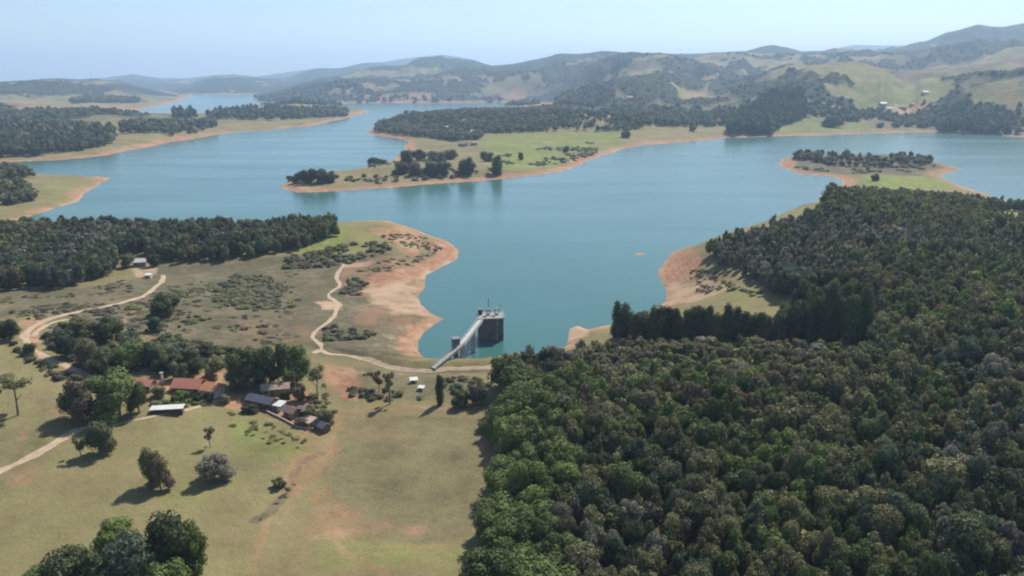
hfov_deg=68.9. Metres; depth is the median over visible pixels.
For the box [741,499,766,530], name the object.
tree
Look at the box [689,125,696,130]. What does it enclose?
tree
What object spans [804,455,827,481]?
tree
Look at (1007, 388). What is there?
tree
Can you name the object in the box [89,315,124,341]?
tree
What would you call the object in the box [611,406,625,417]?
tree
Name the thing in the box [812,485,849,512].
tree
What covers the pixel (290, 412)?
shed
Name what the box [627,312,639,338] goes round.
tall tree
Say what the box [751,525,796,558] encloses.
tree
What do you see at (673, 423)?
tree
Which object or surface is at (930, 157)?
tree
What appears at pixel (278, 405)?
shed
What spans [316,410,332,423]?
tree
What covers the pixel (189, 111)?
forest
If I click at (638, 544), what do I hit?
tree
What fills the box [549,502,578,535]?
tree
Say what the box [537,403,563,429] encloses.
tree
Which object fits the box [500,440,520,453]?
tree
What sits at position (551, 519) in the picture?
tree
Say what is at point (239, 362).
tree
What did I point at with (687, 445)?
tree
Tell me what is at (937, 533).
tree
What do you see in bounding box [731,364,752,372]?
tree
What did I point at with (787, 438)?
tree
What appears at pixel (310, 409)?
tree
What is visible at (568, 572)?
tree
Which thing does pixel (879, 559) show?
tree
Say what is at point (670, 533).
tree
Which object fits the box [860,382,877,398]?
tree
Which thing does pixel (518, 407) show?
tree
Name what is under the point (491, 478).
tree
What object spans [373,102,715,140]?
forest
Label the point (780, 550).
tree
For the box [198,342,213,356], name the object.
tree
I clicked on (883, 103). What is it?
house
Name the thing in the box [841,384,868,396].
tree
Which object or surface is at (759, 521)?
tree
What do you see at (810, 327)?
tall tree
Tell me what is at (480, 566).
tree
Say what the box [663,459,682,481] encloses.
tree
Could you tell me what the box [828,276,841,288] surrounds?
tall tree
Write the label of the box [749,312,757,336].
tall tree
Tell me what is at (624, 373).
tree
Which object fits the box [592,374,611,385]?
tree
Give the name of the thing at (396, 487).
ground
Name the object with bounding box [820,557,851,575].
tree
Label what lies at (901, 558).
tree
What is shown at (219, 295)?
undergrowth
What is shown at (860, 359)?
tree
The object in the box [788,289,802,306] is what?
tall tree
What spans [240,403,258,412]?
tree
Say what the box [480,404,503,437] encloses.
tree
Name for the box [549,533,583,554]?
tree
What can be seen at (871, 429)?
tree
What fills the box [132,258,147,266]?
house
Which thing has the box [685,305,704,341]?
tall tree
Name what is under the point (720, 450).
tree
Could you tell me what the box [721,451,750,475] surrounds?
tree
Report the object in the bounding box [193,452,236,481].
tree
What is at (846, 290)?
tall tree
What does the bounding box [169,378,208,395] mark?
house
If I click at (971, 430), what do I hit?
tree
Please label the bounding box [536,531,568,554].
tree
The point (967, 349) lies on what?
tree
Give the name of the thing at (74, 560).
tree
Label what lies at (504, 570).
tree
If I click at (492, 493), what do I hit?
tree
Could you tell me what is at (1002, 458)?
tree
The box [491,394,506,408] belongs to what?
tree
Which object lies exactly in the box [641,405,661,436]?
tree
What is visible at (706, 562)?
tree
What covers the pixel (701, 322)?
tall tree
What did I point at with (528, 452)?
tree
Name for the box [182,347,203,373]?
tree
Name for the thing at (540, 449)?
tree
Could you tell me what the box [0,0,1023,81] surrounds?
sky
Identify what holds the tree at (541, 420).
on the ground
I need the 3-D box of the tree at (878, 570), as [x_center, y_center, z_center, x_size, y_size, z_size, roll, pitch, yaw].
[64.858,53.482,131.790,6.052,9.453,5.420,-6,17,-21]
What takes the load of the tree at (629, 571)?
on the ground
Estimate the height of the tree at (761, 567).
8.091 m
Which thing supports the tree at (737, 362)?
on the ground
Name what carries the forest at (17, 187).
on the ground
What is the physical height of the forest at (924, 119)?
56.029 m
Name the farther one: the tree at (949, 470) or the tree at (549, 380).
the tree at (549, 380)
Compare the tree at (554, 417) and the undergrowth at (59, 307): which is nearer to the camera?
the tree at (554, 417)
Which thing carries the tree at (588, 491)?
on the ground
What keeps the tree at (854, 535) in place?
on the ground
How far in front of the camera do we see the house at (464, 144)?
1116.19 m
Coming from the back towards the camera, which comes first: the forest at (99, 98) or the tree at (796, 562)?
the forest at (99, 98)
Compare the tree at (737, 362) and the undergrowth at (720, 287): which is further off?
the undergrowth at (720, 287)
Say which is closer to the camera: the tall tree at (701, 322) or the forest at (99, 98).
the tall tree at (701, 322)
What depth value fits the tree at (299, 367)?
240.43 m
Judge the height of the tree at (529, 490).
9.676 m
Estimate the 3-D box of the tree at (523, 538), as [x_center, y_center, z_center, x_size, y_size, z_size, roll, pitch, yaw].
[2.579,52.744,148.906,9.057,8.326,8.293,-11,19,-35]
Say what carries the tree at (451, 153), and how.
on the ground
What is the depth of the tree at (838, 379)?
193.19 m
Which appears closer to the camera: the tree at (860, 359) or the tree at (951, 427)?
the tree at (951, 427)
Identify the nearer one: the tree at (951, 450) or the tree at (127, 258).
the tree at (951, 450)
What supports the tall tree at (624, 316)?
on the ground
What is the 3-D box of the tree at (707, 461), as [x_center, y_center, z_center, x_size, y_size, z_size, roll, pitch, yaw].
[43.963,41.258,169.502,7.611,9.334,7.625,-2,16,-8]
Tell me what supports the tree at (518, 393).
on the ground
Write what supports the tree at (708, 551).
on the ground
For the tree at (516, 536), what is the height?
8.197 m
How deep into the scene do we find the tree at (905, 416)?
176.81 m
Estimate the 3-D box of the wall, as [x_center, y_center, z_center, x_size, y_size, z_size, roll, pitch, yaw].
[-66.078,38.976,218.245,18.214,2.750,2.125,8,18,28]
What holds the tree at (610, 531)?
on the ground
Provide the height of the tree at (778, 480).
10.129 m
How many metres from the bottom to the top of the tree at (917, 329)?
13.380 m
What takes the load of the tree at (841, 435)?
on the ground
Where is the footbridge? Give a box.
[431,319,482,369]
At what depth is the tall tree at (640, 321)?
274.08 m
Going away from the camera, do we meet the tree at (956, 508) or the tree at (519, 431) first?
the tree at (956, 508)
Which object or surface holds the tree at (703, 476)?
on the ground
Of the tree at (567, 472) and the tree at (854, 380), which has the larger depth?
the tree at (854, 380)
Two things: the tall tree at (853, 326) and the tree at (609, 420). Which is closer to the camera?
the tree at (609, 420)
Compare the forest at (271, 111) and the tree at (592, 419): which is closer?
the tree at (592, 419)
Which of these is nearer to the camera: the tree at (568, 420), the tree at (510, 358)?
the tree at (568, 420)
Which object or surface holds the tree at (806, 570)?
on the ground
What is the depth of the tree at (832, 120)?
1525.83 m
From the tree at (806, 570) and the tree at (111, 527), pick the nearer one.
the tree at (806, 570)
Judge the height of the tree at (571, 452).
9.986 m
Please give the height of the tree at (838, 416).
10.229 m
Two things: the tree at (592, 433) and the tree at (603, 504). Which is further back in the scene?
the tree at (592, 433)
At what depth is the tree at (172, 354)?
240.49 m
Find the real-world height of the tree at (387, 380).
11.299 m
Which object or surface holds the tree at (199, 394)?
on the ground
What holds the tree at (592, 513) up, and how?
on the ground
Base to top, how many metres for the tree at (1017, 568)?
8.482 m
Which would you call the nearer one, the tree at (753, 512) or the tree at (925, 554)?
the tree at (925, 554)
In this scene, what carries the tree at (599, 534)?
on the ground
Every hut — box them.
[410,377,417,383]
[417,385,424,390]
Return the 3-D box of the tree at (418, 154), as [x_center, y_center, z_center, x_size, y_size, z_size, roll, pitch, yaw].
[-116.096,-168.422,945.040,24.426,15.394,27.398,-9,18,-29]
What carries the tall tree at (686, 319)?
on the ground
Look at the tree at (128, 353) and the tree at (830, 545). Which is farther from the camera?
the tree at (128, 353)
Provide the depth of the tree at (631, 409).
195.28 m
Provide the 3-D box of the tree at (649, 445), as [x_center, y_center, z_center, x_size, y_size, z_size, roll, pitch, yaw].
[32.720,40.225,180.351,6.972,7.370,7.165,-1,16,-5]
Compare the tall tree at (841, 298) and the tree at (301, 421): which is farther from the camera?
the tall tree at (841, 298)
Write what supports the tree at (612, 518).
on the ground
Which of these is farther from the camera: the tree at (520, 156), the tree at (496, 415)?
the tree at (520, 156)
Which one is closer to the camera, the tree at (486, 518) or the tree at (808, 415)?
the tree at (486, 518)
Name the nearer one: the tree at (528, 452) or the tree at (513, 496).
the tree at (513, 496)
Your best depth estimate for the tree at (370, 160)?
915.58 m
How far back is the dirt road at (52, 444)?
192.52 m
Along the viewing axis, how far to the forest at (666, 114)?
1539.27 m
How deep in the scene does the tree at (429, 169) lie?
768.74 m
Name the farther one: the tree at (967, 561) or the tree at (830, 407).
the tree at (830, 407)
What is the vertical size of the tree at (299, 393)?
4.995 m
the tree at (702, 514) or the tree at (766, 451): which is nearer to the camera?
the tree at (702, 514)
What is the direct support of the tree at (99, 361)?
on the ground
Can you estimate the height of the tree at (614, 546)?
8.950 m
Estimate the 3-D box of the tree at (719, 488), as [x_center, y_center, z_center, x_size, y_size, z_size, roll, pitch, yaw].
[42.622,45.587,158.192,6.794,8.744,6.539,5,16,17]
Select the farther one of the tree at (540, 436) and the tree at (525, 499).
the tree at (540, 436)
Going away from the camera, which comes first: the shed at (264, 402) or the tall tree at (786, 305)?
the shed at (264, 402)
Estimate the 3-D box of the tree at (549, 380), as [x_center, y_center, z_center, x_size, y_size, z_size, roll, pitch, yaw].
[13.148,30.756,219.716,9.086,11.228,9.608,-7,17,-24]
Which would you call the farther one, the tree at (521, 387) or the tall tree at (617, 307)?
the tall tree at (617, 307)
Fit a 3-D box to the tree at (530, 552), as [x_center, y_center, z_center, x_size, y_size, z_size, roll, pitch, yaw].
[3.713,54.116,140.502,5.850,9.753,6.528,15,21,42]
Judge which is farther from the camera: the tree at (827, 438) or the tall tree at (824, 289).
the tall tree at (824, 289)
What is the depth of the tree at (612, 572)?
133.57 m
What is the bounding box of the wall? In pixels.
[265,410,311,429]
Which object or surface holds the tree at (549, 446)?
on the ground
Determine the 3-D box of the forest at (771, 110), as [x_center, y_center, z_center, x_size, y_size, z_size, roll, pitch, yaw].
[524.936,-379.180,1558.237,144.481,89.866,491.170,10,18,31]
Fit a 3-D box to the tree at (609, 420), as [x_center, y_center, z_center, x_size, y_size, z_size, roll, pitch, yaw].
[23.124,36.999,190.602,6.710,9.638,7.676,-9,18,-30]
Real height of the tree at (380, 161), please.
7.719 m
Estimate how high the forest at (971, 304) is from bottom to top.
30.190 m
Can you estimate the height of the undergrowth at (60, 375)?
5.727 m
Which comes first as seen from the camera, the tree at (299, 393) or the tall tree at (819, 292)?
the tree at (299, 393)
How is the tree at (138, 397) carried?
on the ground
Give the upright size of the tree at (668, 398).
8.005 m
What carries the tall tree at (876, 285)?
on the ground
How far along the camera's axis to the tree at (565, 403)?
200.68 m
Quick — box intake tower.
[476,298,504,341]
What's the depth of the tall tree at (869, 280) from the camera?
255.06 m
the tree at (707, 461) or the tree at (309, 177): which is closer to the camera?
the tree at (707, 461)
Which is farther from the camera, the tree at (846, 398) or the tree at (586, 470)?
the tree at (846, 398)
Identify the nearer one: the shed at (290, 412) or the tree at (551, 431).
the tree at (551, 431)
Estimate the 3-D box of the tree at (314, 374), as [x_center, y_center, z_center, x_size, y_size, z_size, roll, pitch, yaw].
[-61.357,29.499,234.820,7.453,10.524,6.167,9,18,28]
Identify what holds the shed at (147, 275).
on the ground
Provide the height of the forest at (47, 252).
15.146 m
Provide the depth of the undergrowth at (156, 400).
223.03 m
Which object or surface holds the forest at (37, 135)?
on the ground
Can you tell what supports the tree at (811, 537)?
on the ground
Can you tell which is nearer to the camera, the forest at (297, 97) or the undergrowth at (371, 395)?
the undergrowth at (371, 395)
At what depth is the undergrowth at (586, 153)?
895.63 m
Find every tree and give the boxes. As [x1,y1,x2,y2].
[0,319,21,339]
[0,372,32,414]
[21,343,36,352]
[22,563,46,575]
[39,544,105,575]
[54,329,77,355]
[55,379,96,424]
[67,316,92,334]
[71,337,96,370]
[71,436,86,457]
[84,366,135,424]
[85,420,117,453]
[87,563,113,575]
[88,349,118,374]
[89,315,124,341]
[89,516,134,553]
[93,527,165,575]
[114,341,142,368]
[118,252,134,267]
[125,381,146,413]
[137,342,164,369]
[137,446,160,480]
[143,509,197,575]
[145,316,162,332]
[145,556,192,575]
[146,254,159,266]
[147,455,175,489]
[148,291,180,316]
[149,386,166,395]
[157,346,184,367]
[167,361,187,377]
[170,390,189,400]
[181,518,208,575]
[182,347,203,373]
[193,390,208,400]
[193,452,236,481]
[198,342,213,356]
[203,426,213,446]
[204,356,224,377]
[218,394,230,403]
[223,369,231,382]
[224,345,258,389]
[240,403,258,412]
[251,342,290,385]
[271,477,286,487]
[278,390,291,400]
[279,344,310,382]
[291,171,302,182]
[291,386,305,400]
[293,417,306,426]
[300,168,317,182]
[304,404,320,416]
[308,364,326,395]
[314,168,328,183]
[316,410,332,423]
[327,170,338,182]
[367,157,377,163]
[370,370,384,391]
[375,158,387,163]
[384,372,394,403]
[391,162,409,174]
[400,150,413,169]
[408,161,423,174]
[411,149,426,160]
[419,163,435,175]
[426,150,445,161]
[434,161,451,175]
[435,374,445,404]
[443,149,458,158]
[450,389,468,408]
[457,157,475,174]
[458,557,491,575]
[465,547,518,575]
[468,383,487,404]
[473,506,503,546]
[476,490,515,517]
[477,415,487,430]
[479,151,493,161]
[479,497,496,515]
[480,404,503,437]
[480,519,519,552]
[482,454,515,486]
[483,468,508,496]
[486,356,532,393]
[488,484,507,500]
[489,406,512,432]
[490,353,516,371]
[490,416,508,451]
[491,155,502,174]
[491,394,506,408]
[491,511,538,529]
[491,536,516,550]
[492,477,509,495]
[494,406,536,441]
[495,414,542,455]
[495,547,517,575]
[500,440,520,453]
[501,390,522,410]
[501,454,518,471]
[502,401,523,417]
[502,503,517,519]
[505,458,547,496]
[505,467,514,481]
[506,485,522,504]
[507,500,534,525]
[510,381,526,391]
[510,441,540,463]
[510,528,518,543]
[510,543,528,564]
[511,390,522,403]
[511,530,541,550]
[511,553,565,575]
[515,491,531,505]
[516,517,551,543]
[516,546,536,568]
[518,152,523,159]
[519,386,551,409]
[519,484,550,496]
[521,395,543,413]
[522,442,546,463]
[523,499,550,518]
[525,379,555,392]
[527,369,544,380]
[528,488,555,512]
[528,543,551,558]
[529,430,551,442]
[531,413,549,425]
[531,476,555,492]
[535,475,555,486]
[536,358,564,371]
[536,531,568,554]
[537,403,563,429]
[539,511,560,536]
[540,436,567,463]
[541,367,565,386]
[542,374,567,391]
[542,439,582,464]
[543,392,585,416]
[543,465,556,482]
[543,550,564,572]
[544,425,563,437]
[548,484,573,505]
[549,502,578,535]
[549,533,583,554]
[550,501,575,523]
[551,433,573,444]
[551,460,581,491]
[554,517,579,537]
[556,563,581,575]
[558,387,577,394]
[559,541,602,572]
[560,388,576,399]
[561,412,578,434]
[562,358,593,385]
[563,146,568,152]
[563,424,585,447]
[565,409,585,427]
[567,556,602,575]
[570,475,603,516]
[576,382,594,403]
[578,345,594,355]
[579,464,598,483]
[580,411,610,444]
[581,568,610,575]
[582,424,605,452]
[582,504,605,533]
[582,522,604,548]
[584,451,610,466]
[585,376,598,385]
[585,526,604,560]
[586,377,610,395]
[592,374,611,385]
[593,487,615,530]
[595,414,615,425]
[598,532,627,571]
[599,464,612,482]
[601,400,616,415]
[601,420,623,440]
[602,529,621,565]
[604,462,645,500]
[604,505,626,526]
[604,565,622,575]
[605,430,635,455]
[609,300,622,337]
[609,363,642,386]
[609,487,633,505]
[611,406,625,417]
[613,302,633,337]
[618,549,640,570]
[618,564,643,575]
[619,498,643,522]
[620,519,654,548]
[621,130,630,137]
[622,437,653,463]
[623,388,664,414]
[625,404,644,423]
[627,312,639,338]
[632,310,649,339]
[633,535,648,553]
[635,547,666,575]
[640,477,664,508]
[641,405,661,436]
[641,531,671,575]
[643,439,660,458]
[644,305,670,340]
[646,305,659,338]
[647,570,657,575]
[652,371,670,391]
[654,415,683,449]
[654,468,676,499]
[655,398,689,422]
[660,523,686,545]
[661,392,671,406]
[662,512,684,544]
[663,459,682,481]
[664,306,675,338]
[664,488,692,518]
[669,307,682,339]
[678,308,693,338]
[679,411,697,434]
[679,563,711,575]
[680,440,708,465]
[681,473,709,498]
[684,537,711,565]
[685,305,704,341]
[685,417,729,447]
[686,502,703,536]
[688,449,721,477]
[688,472,712,482]
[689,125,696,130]
[691,503,717,539]
[693,489,717,505]
[694,306,708,336]
[696,517,725,550]
[696,557,714,575]
[697,397,726,426]
[700,543,738,575]
[701,481,728,505]
[702,304,714,336]
[706,311,726,340]
[706,442,725,459]
[714,502,745,529]
[720,514,742,549]
[721,302,734,339]
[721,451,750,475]
[725,421,746,439]
[726,360,750,369]
[729,305,741,339]
[730,310,752,340]
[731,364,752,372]
[731,570,738,575]
[739,469,767,506]
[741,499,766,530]
[744,517,779,547]
[744,551,777,575]
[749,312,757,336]
[749,491,776,508]
[751,312,770,341]
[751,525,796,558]
[752,443,777,466]
[753,476,771,492]
[754,314,774,341]
[762,542,795,575]
[764,408,789,437]
[765,452,790,474]
[765,469,791,493]
[769,262,804,294]
[770,307,790,343]
[770,429,798,447]
[773,395,803,420]
[775,495,810,533]
[777,301,790,328]
[781,519,799,543]
[783,439,813,479]
[786,299,805,340]
[787,552,806,575]
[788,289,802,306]
[796,405,834,440]
[796,564,822,575]
[799,279,812,306]
[799,424,820,440]
[800,299,809,340]
[802,530,822,566]
[803,303,819,342]
[804,391,825,405]
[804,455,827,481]
[809,284,818,298]
[809,288,824,306]
[812,296,824,340]
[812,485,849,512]
[812,527,851,568]
[813,444,830,469]
[813,504,843,536]
[815,422,833,443]
[817,570,829,575]
[818,281,840,341]
[820,402,840,414]
[820,463,846,487]
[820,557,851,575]
[821,114,843,126]
[821,284,828,295]
[821,446,851,467]
[823,365,850,399]
[824,361,836,375]
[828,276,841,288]
[828,409,850,427]
[830,293,844,340]
[831,423,851,445]
[836,294,856,336]
[836,349,871,379]
[837,393,861,417]
[839,281,854,298]
[839,294,865,343]
[839,406,867,425]
[841,343,885,366]
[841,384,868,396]
[842,436,861,451]
[842,524,870,546]
[844,485,888,520]
[844,503,879,533]
[847,446,875,470]
[847,538,873,575]
[848,277,858,295]
[848,374,868,392]
[854,531,895,561]
[856,282,863,294]
[857,417,884,446]
[859,278,879,310]
[860,282,880,341]
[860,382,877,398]
[860,542,892,575]
[862,410,891,431]
[866,503,904,552]
[866,563,891,575]
[870,173,879,179]
[871,278,882,315]
[875,437,906,480]
[880,348,920,395]
[882,488,908,537]
[888,316,923,339]
[888,550,923,575]
[890,403,920,429]
[896,470,920,496]
[901,501,931,532]
[904,539,934,558]
[911,462,928,474]
[914,313,945,327]
[916,453,974,497]
[917,545,932,562]
[923,154,933,162]
[924,515,954,554]
[931,510,993,575]
[935,444,963,459]
[936,418,965,450]
[941,545,981,575]
[948,502,970,527]
[952,335,982,368]
[953,453,972,469]
[953,487,991,516]
[959,420,981,439]
[962,453,998,492]
[965,464,1023,518]
[966,509,1005,538]
[967,484,986,495]
[972,420,1010,455]
[974,328,1007,354]
[977,352,1012,378]
[985,376,1023,408]
[985,439,1016,469]
[987,530,1012,571]
[1001,328,1023,354]
[1003,555,1023,575]
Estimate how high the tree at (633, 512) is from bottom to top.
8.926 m
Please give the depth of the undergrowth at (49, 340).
258.70 m
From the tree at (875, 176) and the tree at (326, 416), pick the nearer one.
the tree at (326, 416)
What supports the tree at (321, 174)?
on the ground
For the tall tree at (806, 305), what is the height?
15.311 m
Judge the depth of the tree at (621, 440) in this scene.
180.31 m
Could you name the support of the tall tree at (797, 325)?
on the ground
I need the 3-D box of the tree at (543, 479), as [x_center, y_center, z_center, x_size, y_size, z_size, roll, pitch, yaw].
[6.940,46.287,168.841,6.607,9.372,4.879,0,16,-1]
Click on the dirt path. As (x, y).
(370, 359)
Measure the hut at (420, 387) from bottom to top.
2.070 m
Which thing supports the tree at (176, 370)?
on the ground
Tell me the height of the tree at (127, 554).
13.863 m
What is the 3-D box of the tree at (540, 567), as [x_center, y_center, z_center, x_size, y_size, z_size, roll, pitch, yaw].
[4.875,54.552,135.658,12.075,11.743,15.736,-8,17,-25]
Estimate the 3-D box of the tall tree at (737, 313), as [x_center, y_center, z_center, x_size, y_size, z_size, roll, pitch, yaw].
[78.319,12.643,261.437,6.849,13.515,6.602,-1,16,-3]
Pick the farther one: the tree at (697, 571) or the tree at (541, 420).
the tree at (541, 420)
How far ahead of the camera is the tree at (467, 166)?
781.19 m
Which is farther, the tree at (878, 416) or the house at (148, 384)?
the house at (148, 384)
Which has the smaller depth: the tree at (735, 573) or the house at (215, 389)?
the tree at (735, 573)
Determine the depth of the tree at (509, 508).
156.47 m
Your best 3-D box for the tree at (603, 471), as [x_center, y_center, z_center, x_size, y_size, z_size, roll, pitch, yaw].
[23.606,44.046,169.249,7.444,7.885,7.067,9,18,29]
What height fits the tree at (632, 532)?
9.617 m
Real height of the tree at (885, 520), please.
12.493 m
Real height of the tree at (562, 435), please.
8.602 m
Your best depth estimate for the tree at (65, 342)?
239.52 m
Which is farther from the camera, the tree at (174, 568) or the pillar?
the pillar
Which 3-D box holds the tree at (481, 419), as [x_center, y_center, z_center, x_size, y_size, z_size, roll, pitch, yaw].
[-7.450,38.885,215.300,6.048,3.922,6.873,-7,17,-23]
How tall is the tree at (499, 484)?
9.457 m
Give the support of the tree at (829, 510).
on the ground
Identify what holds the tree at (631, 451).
on the ground
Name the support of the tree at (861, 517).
on the ground
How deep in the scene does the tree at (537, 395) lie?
205.25 m
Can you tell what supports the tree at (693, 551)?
on the ground
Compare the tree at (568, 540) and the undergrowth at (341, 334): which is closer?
the tree at (568, 540)
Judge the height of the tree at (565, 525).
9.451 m
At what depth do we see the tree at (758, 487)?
158.75 m
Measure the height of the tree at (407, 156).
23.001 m
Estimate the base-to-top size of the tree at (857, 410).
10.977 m
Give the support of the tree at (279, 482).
on the ground
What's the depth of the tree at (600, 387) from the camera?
212.07 m
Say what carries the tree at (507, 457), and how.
on the ground
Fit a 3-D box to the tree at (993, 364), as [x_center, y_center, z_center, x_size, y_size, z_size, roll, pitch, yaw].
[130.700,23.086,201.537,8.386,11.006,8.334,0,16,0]
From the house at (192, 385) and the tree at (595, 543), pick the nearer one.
the tree at (595, 543)
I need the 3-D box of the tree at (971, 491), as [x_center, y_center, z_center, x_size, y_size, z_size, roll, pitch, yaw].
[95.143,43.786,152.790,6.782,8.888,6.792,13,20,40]
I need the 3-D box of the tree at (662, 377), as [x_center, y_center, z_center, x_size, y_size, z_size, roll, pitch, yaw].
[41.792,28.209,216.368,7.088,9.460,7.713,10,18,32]
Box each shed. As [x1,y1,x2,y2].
[144,273,152,277]
[149,404,184,414]
[244,393,277,410]
[271,400,286,411]
[281,405,301,418]
[297,404,313,416]
[302,415,316,427]
[311,419,330,433]
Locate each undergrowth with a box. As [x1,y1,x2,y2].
[0,279,132,317]
[8,340,86,385]
[26,270,301,344]
[39,320,221,371]
[150,395,213,406]
[209,272,284,309]
[227,411,306,448]
[256,484,295,523]
[281,240,392,268]
[300,392,337,423]
[321,323,377,340]
[339,277,368,295]
[345,142,597,183]
[346,372,492,401]
[357,233,441,271]
[689,268,762,296]
[794,163,935,173]
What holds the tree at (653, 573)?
on the ground
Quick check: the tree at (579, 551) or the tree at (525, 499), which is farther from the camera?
the tree at (525, 499)
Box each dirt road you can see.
[0,428,82,473]
[19,275,165,377]
[30,319,68,336]
[80,399,218,428]
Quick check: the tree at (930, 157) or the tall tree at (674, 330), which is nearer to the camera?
the tall tree at (674, 330)
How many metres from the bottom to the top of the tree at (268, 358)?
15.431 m
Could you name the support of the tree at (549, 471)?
on the ground
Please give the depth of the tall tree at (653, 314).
270.19 m
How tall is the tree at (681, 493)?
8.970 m
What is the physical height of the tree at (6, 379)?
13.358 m
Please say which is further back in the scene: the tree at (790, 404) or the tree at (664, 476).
the tree at (790, 404)
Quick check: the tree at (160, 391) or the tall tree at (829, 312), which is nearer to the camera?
the tree at (160, 391)
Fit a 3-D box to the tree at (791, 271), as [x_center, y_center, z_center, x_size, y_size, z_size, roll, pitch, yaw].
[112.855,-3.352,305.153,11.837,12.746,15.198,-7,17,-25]
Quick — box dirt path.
[310,264,493,372]
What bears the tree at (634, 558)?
on the ground
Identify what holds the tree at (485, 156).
on the ground
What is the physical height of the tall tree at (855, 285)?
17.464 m
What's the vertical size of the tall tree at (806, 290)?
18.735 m
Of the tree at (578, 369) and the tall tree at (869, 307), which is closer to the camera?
the tree at (578, 369)
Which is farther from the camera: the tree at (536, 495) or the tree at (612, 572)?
the tree at (536, 495)
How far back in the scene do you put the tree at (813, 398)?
190.64 m
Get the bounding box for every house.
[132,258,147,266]
[133,378,158,392]
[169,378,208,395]
[199,381,225,398]
[260,382,290,395]
[458,142,467,146]
[470,141,476,145]
[878,102,887,105]
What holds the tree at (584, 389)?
on the ground
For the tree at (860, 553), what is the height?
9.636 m
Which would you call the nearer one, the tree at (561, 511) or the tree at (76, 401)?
the tree at (561, 511)
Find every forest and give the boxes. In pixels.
[0,36,1023,122]
[0,117,117,156]
[0,161,36,178]
[0,175,38,203]
[0,212,339,288]
[68,93,140,102]
[117,117,218,135]
[170,104,197,117]
[195,117,216,127]
[205,103,349,119]
[253,79,540,106]
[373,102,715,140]
[498,261,1023,575]
[553,81,615,107]
[624,103,736,126]
[705,182,1023,284]
[725,84,811,134]
[792,149,930,166]
[808,98,941,127]
[936,99,1017,132]
[1008,101,1023,133]
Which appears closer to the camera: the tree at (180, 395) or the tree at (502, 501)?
the tree at (502, 501)
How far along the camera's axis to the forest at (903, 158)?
892.99 m
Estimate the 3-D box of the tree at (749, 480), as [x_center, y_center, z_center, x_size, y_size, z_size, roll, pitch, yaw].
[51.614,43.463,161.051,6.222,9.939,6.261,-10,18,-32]
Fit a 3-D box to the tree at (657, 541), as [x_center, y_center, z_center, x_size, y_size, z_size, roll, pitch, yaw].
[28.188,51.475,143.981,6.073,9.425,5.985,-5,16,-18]
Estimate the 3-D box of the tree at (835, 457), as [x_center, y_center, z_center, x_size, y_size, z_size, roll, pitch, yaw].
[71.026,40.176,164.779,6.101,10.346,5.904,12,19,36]
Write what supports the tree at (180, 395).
on the ground
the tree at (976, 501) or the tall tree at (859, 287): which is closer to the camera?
the tree at (976, 501)
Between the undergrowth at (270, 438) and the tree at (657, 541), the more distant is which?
the undergrowth at (270, 438)
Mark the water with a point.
(548, 259)
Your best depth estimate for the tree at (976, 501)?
147.76 m
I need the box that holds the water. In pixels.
[0,95,1023,358]
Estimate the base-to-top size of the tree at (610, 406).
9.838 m
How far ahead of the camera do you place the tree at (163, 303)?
292.60 m
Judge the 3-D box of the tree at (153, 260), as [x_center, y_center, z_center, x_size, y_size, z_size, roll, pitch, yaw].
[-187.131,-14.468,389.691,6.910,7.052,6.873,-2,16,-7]
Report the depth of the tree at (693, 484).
158.45 m
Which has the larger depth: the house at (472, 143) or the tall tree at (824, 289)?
the house at (472, 143)
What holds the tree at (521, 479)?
on the ground
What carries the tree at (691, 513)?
on the ground
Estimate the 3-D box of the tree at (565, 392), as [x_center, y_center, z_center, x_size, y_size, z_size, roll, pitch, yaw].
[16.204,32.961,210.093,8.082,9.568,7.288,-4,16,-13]
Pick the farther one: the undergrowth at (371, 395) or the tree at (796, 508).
the undergrowth at (371, 395)
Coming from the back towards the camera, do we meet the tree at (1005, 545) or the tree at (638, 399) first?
the tree at (638, 399)
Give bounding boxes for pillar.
[159,372,163,383]
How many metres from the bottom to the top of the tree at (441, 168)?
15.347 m
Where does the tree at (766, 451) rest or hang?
on the ground
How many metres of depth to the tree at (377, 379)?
238.53 m
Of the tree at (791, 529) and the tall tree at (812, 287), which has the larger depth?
the tall tree at (812, 287)
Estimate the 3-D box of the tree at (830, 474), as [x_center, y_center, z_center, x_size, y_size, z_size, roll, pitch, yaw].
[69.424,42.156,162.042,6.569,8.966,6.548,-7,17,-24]
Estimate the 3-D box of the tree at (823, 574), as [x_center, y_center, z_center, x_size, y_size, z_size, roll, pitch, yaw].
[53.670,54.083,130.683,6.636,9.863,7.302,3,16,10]
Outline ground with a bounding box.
[0,23,1023,575]
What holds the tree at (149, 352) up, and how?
on the ground
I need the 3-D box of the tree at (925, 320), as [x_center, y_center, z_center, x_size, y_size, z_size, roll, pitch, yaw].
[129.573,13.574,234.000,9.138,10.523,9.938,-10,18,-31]
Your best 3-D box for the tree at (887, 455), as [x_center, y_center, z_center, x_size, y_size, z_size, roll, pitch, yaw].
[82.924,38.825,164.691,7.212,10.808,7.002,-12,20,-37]
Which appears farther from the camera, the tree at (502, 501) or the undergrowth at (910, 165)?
the undergrowth at (910, 165)
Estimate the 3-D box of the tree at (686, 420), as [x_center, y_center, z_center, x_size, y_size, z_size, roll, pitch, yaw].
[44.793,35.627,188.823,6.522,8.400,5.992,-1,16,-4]
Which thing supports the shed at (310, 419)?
on the ground

